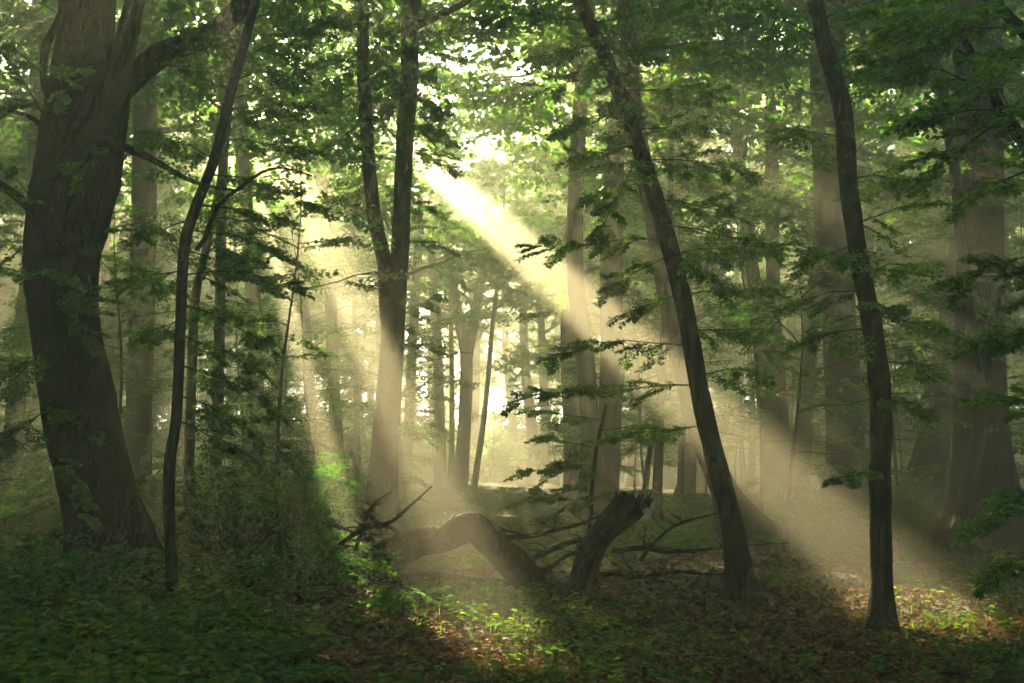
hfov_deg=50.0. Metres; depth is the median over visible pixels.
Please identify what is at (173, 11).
slim tree
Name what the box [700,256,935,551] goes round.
understory sapling
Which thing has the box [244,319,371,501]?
understory sapling
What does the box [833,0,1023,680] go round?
tree
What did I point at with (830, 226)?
tree
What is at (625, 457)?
understory sapling
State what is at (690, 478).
distant tree
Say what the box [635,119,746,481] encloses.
distant tree
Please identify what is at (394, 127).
distant tree
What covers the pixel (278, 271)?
distant tree
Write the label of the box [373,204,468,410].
distant tree
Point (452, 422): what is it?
slim tree
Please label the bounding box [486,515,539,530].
bush
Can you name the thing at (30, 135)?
tall tree
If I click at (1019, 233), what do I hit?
distant tree
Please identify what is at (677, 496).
bush
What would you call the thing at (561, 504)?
bush
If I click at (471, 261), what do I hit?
distant tree
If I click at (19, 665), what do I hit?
herbs
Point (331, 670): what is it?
fern
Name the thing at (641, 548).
dead branch
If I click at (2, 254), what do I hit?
distant tree
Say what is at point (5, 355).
understory sapling
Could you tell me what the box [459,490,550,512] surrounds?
bush
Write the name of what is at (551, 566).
dead branch
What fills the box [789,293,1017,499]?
understory sapling
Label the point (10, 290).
distant tree
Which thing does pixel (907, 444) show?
understory sapling
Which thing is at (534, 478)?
distant tree
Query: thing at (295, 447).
shrub
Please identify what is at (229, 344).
distant tree
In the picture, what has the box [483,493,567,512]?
bush
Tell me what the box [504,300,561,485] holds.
understory sapling
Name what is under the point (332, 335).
understory sapling
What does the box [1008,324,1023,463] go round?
understory sapling
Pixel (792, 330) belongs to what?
understory sapling
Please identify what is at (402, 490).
shrub
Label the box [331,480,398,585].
dead branch
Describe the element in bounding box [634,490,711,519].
bush
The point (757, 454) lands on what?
understory sapling
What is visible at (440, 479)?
slim tree
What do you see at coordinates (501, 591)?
fern
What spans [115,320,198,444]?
understory sapling
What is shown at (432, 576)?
lying log
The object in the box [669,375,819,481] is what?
understory sapling
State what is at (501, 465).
undergrowth
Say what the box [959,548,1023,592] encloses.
shrub
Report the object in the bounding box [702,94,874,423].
distant tree
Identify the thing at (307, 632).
fern
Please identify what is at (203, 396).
understory sapling
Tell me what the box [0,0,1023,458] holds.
sky
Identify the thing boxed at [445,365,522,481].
understory sapling
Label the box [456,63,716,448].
distant tree
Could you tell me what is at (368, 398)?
understory sapling
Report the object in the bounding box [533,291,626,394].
distant tree
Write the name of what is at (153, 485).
shrub
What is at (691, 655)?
fallen stick
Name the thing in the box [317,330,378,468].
understory sapling
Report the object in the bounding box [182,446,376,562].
shrub
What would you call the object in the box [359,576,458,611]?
fern
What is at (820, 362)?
understory sapling
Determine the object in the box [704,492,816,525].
bush
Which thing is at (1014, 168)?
distant tree
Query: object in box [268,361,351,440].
understory sapling
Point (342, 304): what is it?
distant tree
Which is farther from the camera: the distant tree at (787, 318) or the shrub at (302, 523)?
the distant tree at (787, 318)
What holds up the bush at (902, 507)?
on the ground at (669, 482)
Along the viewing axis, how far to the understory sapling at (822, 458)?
40.29 m
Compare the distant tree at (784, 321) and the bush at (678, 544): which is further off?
the distant tree at (784, 321)
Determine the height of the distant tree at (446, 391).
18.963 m
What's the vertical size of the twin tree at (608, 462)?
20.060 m
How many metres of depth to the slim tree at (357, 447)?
41.67 m
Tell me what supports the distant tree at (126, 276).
on the ground at (669, 482)
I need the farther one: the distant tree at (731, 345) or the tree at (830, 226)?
the distant tree at (731, 345)
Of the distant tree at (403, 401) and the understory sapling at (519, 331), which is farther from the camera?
the distant tree at (403, 401)
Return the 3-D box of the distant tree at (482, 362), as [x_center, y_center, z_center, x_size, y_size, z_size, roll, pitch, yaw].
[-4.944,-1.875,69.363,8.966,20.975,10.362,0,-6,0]
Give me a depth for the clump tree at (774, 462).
30.70 m
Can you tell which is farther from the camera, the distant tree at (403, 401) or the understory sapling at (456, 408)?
the distant tree at (403, 401)
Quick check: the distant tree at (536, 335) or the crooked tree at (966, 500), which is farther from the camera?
the distant tree at (536, 335)
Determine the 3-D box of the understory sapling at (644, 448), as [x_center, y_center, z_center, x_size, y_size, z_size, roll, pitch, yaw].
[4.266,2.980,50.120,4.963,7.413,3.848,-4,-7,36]
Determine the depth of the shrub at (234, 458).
22.16 m
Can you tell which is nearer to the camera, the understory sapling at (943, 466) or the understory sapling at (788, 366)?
the understory sapling at (943, 466)
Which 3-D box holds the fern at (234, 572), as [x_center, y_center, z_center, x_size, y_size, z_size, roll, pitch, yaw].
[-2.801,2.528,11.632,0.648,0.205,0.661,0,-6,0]
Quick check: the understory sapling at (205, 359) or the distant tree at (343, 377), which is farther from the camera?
the distant tree at (343, 377)
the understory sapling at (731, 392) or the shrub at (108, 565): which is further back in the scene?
the understory sapling at (731, 392)
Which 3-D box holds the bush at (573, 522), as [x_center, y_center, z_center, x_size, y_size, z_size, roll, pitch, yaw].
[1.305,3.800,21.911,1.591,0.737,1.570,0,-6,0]
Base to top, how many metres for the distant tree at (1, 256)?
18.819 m
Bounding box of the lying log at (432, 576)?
[369,561,600,590]
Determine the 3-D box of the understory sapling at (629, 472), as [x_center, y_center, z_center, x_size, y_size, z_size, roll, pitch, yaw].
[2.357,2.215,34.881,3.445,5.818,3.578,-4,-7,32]
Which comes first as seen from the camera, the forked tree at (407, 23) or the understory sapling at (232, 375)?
the forked tree at (407, 23)
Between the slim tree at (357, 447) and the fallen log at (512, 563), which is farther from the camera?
the slim tree at (357, 447)
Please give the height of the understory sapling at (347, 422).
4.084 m
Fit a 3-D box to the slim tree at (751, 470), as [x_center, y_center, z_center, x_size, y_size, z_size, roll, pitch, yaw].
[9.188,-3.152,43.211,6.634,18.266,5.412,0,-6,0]
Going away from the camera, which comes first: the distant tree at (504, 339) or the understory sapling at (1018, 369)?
the understory sapling at (1018, 369)
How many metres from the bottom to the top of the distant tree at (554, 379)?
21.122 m
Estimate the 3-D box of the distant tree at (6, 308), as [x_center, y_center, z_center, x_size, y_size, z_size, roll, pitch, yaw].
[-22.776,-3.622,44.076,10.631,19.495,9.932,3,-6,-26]
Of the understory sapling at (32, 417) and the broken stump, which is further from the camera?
the understory sapling at (32, 417)
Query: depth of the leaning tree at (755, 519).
20.51 m
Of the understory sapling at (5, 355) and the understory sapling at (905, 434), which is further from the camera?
the understory sapling at (905, 434)
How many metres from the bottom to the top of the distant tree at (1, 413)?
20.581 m
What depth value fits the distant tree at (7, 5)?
24.26 m
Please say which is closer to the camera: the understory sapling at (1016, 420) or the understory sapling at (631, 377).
the understory sapling at (631, 377)
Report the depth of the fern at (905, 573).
13.75 m
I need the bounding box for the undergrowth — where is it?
[2,376,1023,480]
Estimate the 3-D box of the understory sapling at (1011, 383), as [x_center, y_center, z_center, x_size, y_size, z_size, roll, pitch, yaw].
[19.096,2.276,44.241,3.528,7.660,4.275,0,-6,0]
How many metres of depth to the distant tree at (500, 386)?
95.74 m
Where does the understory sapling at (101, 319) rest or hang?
on the ground at (669, 482)
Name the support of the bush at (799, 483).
on the ground at (669, 482)
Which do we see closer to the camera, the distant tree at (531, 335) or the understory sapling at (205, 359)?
the understory sapling at (205, 359)
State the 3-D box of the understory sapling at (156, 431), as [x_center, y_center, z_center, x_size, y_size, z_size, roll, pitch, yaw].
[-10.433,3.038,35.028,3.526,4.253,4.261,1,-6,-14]
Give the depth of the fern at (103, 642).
7.98 m
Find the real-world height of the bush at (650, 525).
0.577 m
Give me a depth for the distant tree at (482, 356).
89.97 m
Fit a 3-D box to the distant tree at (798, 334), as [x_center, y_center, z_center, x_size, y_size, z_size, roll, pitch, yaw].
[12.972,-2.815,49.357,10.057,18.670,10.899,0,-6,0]
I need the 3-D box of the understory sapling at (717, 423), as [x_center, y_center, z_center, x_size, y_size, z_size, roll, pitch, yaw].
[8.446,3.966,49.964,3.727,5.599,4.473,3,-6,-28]
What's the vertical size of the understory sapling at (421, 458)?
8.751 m
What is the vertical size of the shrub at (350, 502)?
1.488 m
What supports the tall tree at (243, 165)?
on the ground at (669, 482)
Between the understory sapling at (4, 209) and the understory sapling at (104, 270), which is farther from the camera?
the understory sapling at (104, 270)
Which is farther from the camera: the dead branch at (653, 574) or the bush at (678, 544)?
the bush at (678, 544)
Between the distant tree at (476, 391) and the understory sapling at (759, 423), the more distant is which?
the distant tree at (476, 391)
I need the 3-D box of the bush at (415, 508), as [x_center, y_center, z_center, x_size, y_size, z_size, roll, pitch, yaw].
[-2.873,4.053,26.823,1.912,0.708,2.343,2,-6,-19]
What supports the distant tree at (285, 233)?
on the ground at (669, 482)
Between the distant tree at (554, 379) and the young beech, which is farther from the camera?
the distant tree at (554, 379)
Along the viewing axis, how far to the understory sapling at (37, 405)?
35.70 m
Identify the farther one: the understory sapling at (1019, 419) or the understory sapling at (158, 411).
the understory sapling at (1019, 419)
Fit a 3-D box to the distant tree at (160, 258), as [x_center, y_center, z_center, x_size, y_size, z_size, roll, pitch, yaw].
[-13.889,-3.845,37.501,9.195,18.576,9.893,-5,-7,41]
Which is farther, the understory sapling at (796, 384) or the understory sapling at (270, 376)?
the understory sapling at (796, 384)
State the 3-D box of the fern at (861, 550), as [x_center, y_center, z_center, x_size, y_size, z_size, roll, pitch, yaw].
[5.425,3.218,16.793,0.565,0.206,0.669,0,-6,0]
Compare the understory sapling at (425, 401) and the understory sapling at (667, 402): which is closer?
the understory sapling at (667, 402)
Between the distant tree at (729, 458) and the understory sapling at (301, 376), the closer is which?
the understory sapling at (301, 376)
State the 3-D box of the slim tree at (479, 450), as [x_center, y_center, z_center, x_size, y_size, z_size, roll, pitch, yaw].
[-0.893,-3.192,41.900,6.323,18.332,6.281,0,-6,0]
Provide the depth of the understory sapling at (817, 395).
33.18 m
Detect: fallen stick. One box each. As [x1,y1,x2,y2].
[330,663,362,665]
[466,625,500,631]
[488,636,544,640]
[510,640,564,648]
[674,654,713,658]
[872,666,935,672]
[923,664,954,674]
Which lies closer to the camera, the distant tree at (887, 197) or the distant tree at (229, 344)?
the distant tree at (887, 197)
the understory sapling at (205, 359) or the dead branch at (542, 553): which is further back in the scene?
the understory sapling at (205, 359)
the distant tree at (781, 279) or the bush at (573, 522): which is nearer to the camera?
the bush at (573, 522)
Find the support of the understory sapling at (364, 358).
on the ground at (669, 482)
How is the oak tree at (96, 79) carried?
on the ground at (669, 482)
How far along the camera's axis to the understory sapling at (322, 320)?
31.83 m
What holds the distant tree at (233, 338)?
on the ground at (669, 482)
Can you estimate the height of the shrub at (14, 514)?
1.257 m
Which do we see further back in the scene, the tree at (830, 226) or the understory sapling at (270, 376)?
the understory sapling at (270, 376)
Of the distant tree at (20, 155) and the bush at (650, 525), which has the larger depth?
the distant tree at (20, 155)
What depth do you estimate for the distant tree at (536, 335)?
65.14 m
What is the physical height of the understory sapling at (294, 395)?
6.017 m
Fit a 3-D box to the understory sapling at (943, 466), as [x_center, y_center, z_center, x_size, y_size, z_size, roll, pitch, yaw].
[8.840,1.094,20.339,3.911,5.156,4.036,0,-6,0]
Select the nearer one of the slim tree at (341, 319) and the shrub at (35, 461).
the shrub at (35, 461)
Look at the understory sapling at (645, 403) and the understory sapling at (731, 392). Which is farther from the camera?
the understory sapling at (731, 392)
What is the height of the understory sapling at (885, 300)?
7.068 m
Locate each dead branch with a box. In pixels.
[314,485,432,563]
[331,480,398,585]
[491,505,599,539]
[526,531,617,561]
[539,541,581,573]
[599,553,755,584]
[611,525,790,554]
[639,501,737,560]
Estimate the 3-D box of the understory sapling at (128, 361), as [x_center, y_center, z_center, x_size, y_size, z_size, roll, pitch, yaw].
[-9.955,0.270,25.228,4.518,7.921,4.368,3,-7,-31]
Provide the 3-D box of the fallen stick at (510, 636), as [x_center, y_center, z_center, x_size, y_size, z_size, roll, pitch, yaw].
[0.010,2.631,9.738,0.630,0.058,0.035,-3,-6,27]
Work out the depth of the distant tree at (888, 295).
49.39 m
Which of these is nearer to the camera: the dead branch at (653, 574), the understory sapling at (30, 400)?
the dead branch at (653, 574)
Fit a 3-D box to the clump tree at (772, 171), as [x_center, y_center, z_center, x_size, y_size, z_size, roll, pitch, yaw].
[7.385,-4.238,32.022,7.315,18.087,7.758,0,-6,0]
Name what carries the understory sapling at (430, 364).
on the ground at (669, 482)
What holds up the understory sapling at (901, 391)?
on the ground at (669, 482)
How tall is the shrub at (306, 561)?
0.804 m
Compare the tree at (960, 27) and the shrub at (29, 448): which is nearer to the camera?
the tree at (960, 27)
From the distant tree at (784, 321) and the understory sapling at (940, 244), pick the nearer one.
the understory sapling at (940, 244)
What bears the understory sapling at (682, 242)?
on the ground at (669, 482)
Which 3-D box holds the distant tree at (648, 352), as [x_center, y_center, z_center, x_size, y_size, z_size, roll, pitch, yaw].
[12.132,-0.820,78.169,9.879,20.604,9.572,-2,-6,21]
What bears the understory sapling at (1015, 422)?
on the ground at (669, 482)
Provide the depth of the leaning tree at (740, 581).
12.41 m
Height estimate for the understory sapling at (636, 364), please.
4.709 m
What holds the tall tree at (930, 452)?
on the ground at (669, 482)
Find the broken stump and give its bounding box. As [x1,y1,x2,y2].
[566,491,653,600]
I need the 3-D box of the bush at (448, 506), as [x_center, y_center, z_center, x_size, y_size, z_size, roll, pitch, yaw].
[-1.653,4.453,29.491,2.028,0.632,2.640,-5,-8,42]
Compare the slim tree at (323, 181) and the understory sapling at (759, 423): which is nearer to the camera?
the understory sapling at (759, 423)
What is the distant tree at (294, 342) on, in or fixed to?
on the ground at (669, 482)
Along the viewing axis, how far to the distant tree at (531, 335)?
88.55 m
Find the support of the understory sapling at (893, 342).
on the ground at (669, 482)
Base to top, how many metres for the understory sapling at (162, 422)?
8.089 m
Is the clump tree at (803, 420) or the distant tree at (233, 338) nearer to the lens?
the clump tree at (803, 420)
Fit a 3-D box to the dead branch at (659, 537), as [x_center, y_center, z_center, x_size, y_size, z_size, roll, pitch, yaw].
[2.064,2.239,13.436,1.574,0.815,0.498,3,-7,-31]
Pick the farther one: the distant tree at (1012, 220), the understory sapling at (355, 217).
the distant tree at (1012, 220)
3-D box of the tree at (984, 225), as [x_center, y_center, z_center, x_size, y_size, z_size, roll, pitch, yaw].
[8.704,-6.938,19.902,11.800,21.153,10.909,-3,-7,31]
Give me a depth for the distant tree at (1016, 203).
37.68 m
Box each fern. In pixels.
[91,638,164,665]
[216,569,273,587]
[267,626,318,642]
[271,664,357,682]
[280,666,349,682]
[282,586,336,602]
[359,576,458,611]
[457,575,564,605]
[756,572,783,588]
[847,544,869,558]
[893,553,914,560]
[893,566,922,581]
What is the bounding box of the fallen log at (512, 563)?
[325,511,565,598]
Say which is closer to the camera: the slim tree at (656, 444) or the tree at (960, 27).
the tree at (960, 27)
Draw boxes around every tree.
[0,0,27,81]
[0,0,196,510]
[0,0,308,516]
[0,0,316,577]
[0,1,50,251]
[0,1,256,377]
[0,27,31,375]
[0,52,267,393]
[0,90,130,483]
[0,96,127,469]
[0,132,20,354]
[0,215,99,427]
[42,0,399,513]
[101,0,354,603]
[115,0,379,542]
[115,165,194,348]
[117,0,355,535]
[117,115,287,446]
[118,102,304,466]
[170,189,293,465]
[194,114,364,483]
[198,235,278,465]
[199,0,548,508]
[206,160,343,441]
[233,198,326,402]
[235,80,358,487]
[258,0,608,547]
[262,14,392,493]
[266,84,495,373]
[270,29,437,490]
[278,193,376,394]
[307,178,447,467]
[309,254,375,424]
[310,219,426,428]
[313,254,375,464]
[339,56,497,491]
[344,282,447,424]
[355,0,740,522]
[367,149,502,476]
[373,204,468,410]
[375,109,506,487]
[385,66,515,488]
[405,157,548,478]
[405,203,519,435]
[406,72,519,484]
[417,278,501,422]
[420,35,561,495]
[426,132,602,483]
[438,0,737,505]
[442,243,532,469]
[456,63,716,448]
[457,187,564,466]
[458,0,820,542]
[466,0,849,604]
[474,124,561,483]
[482,209,598,424]
[483,284,559,386]
[488,279,561,409]
[505,65,725,486]
[509,206,599,461]
[527,4,812,497]
[531,248,672,412]
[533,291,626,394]
[536,317,600,408]
[540,0,814,521]
[594,210,707,474]
[624,158,747,478]
[624,191,714,473]
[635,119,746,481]
[639,1,814,499]
[645,0,1020,515]
[652,29,876,468]
[686,144,763,473]
[691,108,813,490]
[696,0,1023,553]
[697,79,922,485]
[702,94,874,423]
[709,264,747,419]
[717,8,951,499]
[718,0,965,632]
[729,224,823,384]
[731,199,888,408]
[748,31,951,457]
[763,46,1022,324]
[780,224,909,373]
[792,0,1023,552]
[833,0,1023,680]
[846,0,1023,504]
[857,219,923,478]
[858,1,1023,227]
[870,2,1023,388]
[871,91,1023,365]
[873,128,1023,455]
[884,209,932,426]
[933,64,1023,327]
[953,38,1023,184]
[1008,175,1023,385]
[1009,147,1023,367]
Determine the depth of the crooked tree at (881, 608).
10.44 m
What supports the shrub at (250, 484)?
on the ground at (669, 482)
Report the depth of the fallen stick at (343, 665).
8.31 m
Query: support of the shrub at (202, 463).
on the ground at (669, 482)
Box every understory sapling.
[0,173,263,484]
[0,178,172,505]
[0,198,45,507]
[0,226,128,439]
[0,283,55,492]
[0,310,31,430]
[0,314,104,416]
[0,335,38,443]
[0,346,47,469]
[1,314,37,443]
[26,370,125,442]
[113,348,206,463]
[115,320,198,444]
[117,402,181,458]
[118,388,183,462]
[122,375,211,467]
[124,369,201,488]
[148,221,307,479]
[152,371,239,471]
[156,340,240,484]
[176,118,409,544]
[196,332,267,465]
[197,213,380,499]
[205,293,285,481]
[224,337,328,458]
[225,269,367,457]
[225,369,309,453]
[227,325,323,450]
[230,310,303,458]
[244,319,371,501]
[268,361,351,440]
[301,278,480,443]
[304,402,373,458]
[315,302,402,454]
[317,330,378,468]
[321,209,454,476]
[341,342,404,474]
[342,325,451,470]
[371,347,444,461]
[402,311,478,477]
[414,382,500,463]
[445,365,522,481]
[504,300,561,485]
[516,329,673,473]
[537,318,639,476]
[551,192,739,477]
[559,333,650,456]
[594,285,678,494]
[598,364,666,484]
[598,400,674,482]
[622,170,804,500]
[623,325,708,451]
[623,371,679,487]
[635,302,759,494]
[642,381,742,486]
[647,377,737,464]
[654,159,857,510]
[666,318,726,447]
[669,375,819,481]
[699,321,796,491]
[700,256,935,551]
[701,300,790,485]
[702,344,756,459]
[712,372,756,480]
[735,285,824,471]
[752,350,920,457]
[784,316,825,486]
[786,329,825,437]
[788,341,824,448]
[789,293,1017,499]
[789,302,900,460]
[815,380,951,479]
[825,391,912,456]
[855,219,952,447]
[860,245,1021,450]
[860,349,922,464]
[883,277,951,458]
[887,259,1023,488]
[888,359,919,458]
[890,310,1018,465]
[895,375,950,459]
[895,390,951,448]
[899,197,1023,428]
[1005,290,1023,446]
[1006,316,1023,447]
[1007,319,1023,433]
[1008,318,1023,437]
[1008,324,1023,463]
[1009,310,1023,464]
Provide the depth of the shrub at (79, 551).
11.89 m
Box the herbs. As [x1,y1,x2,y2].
[0,486,1023,682]
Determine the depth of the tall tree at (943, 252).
38.28 m
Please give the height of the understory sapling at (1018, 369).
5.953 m
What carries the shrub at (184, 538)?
on the ground at (669, 482)
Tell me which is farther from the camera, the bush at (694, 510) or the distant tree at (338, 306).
the distant tree at (338, 306)
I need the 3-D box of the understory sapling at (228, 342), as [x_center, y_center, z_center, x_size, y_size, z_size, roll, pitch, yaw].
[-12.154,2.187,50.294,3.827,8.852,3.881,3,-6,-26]
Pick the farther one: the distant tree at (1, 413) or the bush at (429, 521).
the distant tree at (1, 413)
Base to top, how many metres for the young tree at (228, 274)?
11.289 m
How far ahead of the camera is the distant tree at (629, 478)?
50.67 m
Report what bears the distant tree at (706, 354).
on the ground at (669, 482)
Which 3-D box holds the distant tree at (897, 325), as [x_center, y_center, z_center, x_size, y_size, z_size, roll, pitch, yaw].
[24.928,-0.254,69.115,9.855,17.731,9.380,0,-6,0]
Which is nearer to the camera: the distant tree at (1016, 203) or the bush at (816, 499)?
the bush at (816, 499)
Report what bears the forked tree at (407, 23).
on the ground at (669, 482)
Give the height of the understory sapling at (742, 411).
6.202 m
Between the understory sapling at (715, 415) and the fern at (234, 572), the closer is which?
the fern at (234, 572)
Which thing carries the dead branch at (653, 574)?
on the ground at (669, 482)
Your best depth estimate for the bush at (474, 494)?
35.97 m
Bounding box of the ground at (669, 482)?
[0,471,1023,682]
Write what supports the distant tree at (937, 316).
on the ground at (669, 482)
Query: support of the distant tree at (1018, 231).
on the ground at (669, 482)
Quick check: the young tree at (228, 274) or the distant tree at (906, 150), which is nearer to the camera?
the young tree at (228, 274)
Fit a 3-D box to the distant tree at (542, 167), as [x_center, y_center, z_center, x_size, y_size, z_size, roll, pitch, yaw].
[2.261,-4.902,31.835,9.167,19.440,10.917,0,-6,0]
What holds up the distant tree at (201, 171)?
on the ground at (669, 482)
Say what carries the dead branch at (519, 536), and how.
on the dead branch at (542, 553)
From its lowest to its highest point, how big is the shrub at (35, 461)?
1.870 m
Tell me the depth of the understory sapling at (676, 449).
43.37 m
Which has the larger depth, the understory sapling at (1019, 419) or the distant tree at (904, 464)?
the distant tree at (904, 464)
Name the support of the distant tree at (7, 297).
on the ground at (669, 482)
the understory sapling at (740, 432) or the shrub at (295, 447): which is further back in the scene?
the understory sapling at (740, 432)
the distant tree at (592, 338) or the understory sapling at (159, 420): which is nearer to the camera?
the understory sapling at (159, 420)
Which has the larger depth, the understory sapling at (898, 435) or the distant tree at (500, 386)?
the distant tree at (500, 386)
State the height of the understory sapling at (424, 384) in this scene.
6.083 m
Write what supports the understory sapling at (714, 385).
on the ground at (669, 482)
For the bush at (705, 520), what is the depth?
22.80 m
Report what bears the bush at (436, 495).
on the ground at (669, 482)
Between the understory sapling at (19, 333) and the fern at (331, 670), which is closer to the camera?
the fern at (331, 670)
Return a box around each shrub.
[0,425,54,502]
[0,432,57,503]
[0,444,63,538]
[0,479,63,545]
[0,529,143,576]
[3,420,53,503]
[49,541,194,592]
[130,445,259,529]
[136,464,336,567]
[143,435,259,538]
[149,499,226,555]
[175,432,331,549]
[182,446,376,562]
[194,406,311,500]
[223,518,407,594]
[232,419,369,522]
[269,464,402,537]
[308,465,413,508]
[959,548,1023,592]
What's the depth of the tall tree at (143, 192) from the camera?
27.07 m
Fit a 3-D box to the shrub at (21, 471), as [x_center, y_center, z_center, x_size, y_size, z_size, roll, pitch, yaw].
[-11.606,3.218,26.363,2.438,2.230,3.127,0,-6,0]
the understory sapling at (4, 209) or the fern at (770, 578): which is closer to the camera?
the fern at (770, 578)
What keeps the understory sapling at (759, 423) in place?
on the ground at (669, 482)
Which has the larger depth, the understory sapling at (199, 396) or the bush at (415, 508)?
the understory sapling at (199, 396)
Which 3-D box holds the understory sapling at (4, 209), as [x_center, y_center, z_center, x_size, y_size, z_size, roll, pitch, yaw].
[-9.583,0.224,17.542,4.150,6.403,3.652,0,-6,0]
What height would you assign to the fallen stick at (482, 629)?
0.037 m
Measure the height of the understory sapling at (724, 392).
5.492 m
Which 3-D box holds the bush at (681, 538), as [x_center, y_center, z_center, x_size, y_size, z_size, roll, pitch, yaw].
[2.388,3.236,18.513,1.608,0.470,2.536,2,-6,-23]
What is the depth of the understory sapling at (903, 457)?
43.23 m
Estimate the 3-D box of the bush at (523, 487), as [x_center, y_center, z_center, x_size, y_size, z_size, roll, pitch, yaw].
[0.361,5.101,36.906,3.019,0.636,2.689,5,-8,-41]
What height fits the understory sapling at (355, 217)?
6.789 m
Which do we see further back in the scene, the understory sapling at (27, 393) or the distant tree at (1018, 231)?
the distant tree at (1018, 231)
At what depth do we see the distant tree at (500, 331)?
93.54 m
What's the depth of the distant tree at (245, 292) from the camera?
81.30 m
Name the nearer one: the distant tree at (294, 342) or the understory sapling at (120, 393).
the understory sapling at (120, 393)
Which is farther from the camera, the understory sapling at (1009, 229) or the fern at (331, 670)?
the understory sapling at (1009, 229)
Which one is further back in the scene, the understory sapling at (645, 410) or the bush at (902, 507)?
the understory sapling at (645, 410)
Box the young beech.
[502,405,662,532]
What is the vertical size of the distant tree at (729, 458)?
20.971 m
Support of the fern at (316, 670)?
on the ground at (669, 482)
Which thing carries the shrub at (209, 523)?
on the ground at (669, 482)
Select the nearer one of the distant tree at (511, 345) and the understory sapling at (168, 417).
the understory sapling at (168, 417)
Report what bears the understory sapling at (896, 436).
on the ground at (669, 482)
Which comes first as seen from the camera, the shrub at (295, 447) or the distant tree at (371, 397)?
the shrub at (295, 447)
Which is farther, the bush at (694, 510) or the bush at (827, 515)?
the bush at (694, 510)
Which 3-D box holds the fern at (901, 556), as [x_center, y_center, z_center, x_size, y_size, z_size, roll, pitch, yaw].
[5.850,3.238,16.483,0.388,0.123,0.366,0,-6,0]
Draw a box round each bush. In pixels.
[359,494,429,517]
[404,496,509,511]
[404,511,450,529]
[407,483,477,502]
[419,483,516,500]
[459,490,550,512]
[477,484,557,498]
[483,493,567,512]
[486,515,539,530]
[508,488,559,497]
[523,500,568,512]
[543,515,596,534]
[615,517,676,540]
[619,520,722,545]
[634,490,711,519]
[659,523,747,549]
[663,491,712,510]
[665,506,772,527]
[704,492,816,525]
[710,476,821,506]
[756,493,869,527]
[774,489,854,518]
[850,498,941,522]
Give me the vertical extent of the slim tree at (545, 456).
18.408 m
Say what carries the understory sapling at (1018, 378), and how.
on the ground at (669, 482)
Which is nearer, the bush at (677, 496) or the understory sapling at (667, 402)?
the bush at (677, 496)
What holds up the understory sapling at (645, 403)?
on the ground at (669, 482)
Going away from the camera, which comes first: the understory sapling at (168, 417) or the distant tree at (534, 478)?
the understory sapling at (168, 417)
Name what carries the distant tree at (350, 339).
on the ground at (669, 482)
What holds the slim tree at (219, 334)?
on the ground at (669, 482)
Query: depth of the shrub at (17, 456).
26.74 m
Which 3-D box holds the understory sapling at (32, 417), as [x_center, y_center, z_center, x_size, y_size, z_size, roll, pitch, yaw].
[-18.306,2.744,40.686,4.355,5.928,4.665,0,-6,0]
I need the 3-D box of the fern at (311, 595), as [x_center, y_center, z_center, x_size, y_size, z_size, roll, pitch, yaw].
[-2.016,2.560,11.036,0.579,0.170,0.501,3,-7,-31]
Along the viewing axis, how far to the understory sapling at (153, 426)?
49.31 m
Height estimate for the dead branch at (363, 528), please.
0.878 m
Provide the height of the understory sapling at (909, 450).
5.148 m
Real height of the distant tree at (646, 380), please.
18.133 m
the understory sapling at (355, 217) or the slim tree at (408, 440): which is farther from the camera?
the slim tree at (408, 440)
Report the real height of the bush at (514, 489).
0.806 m

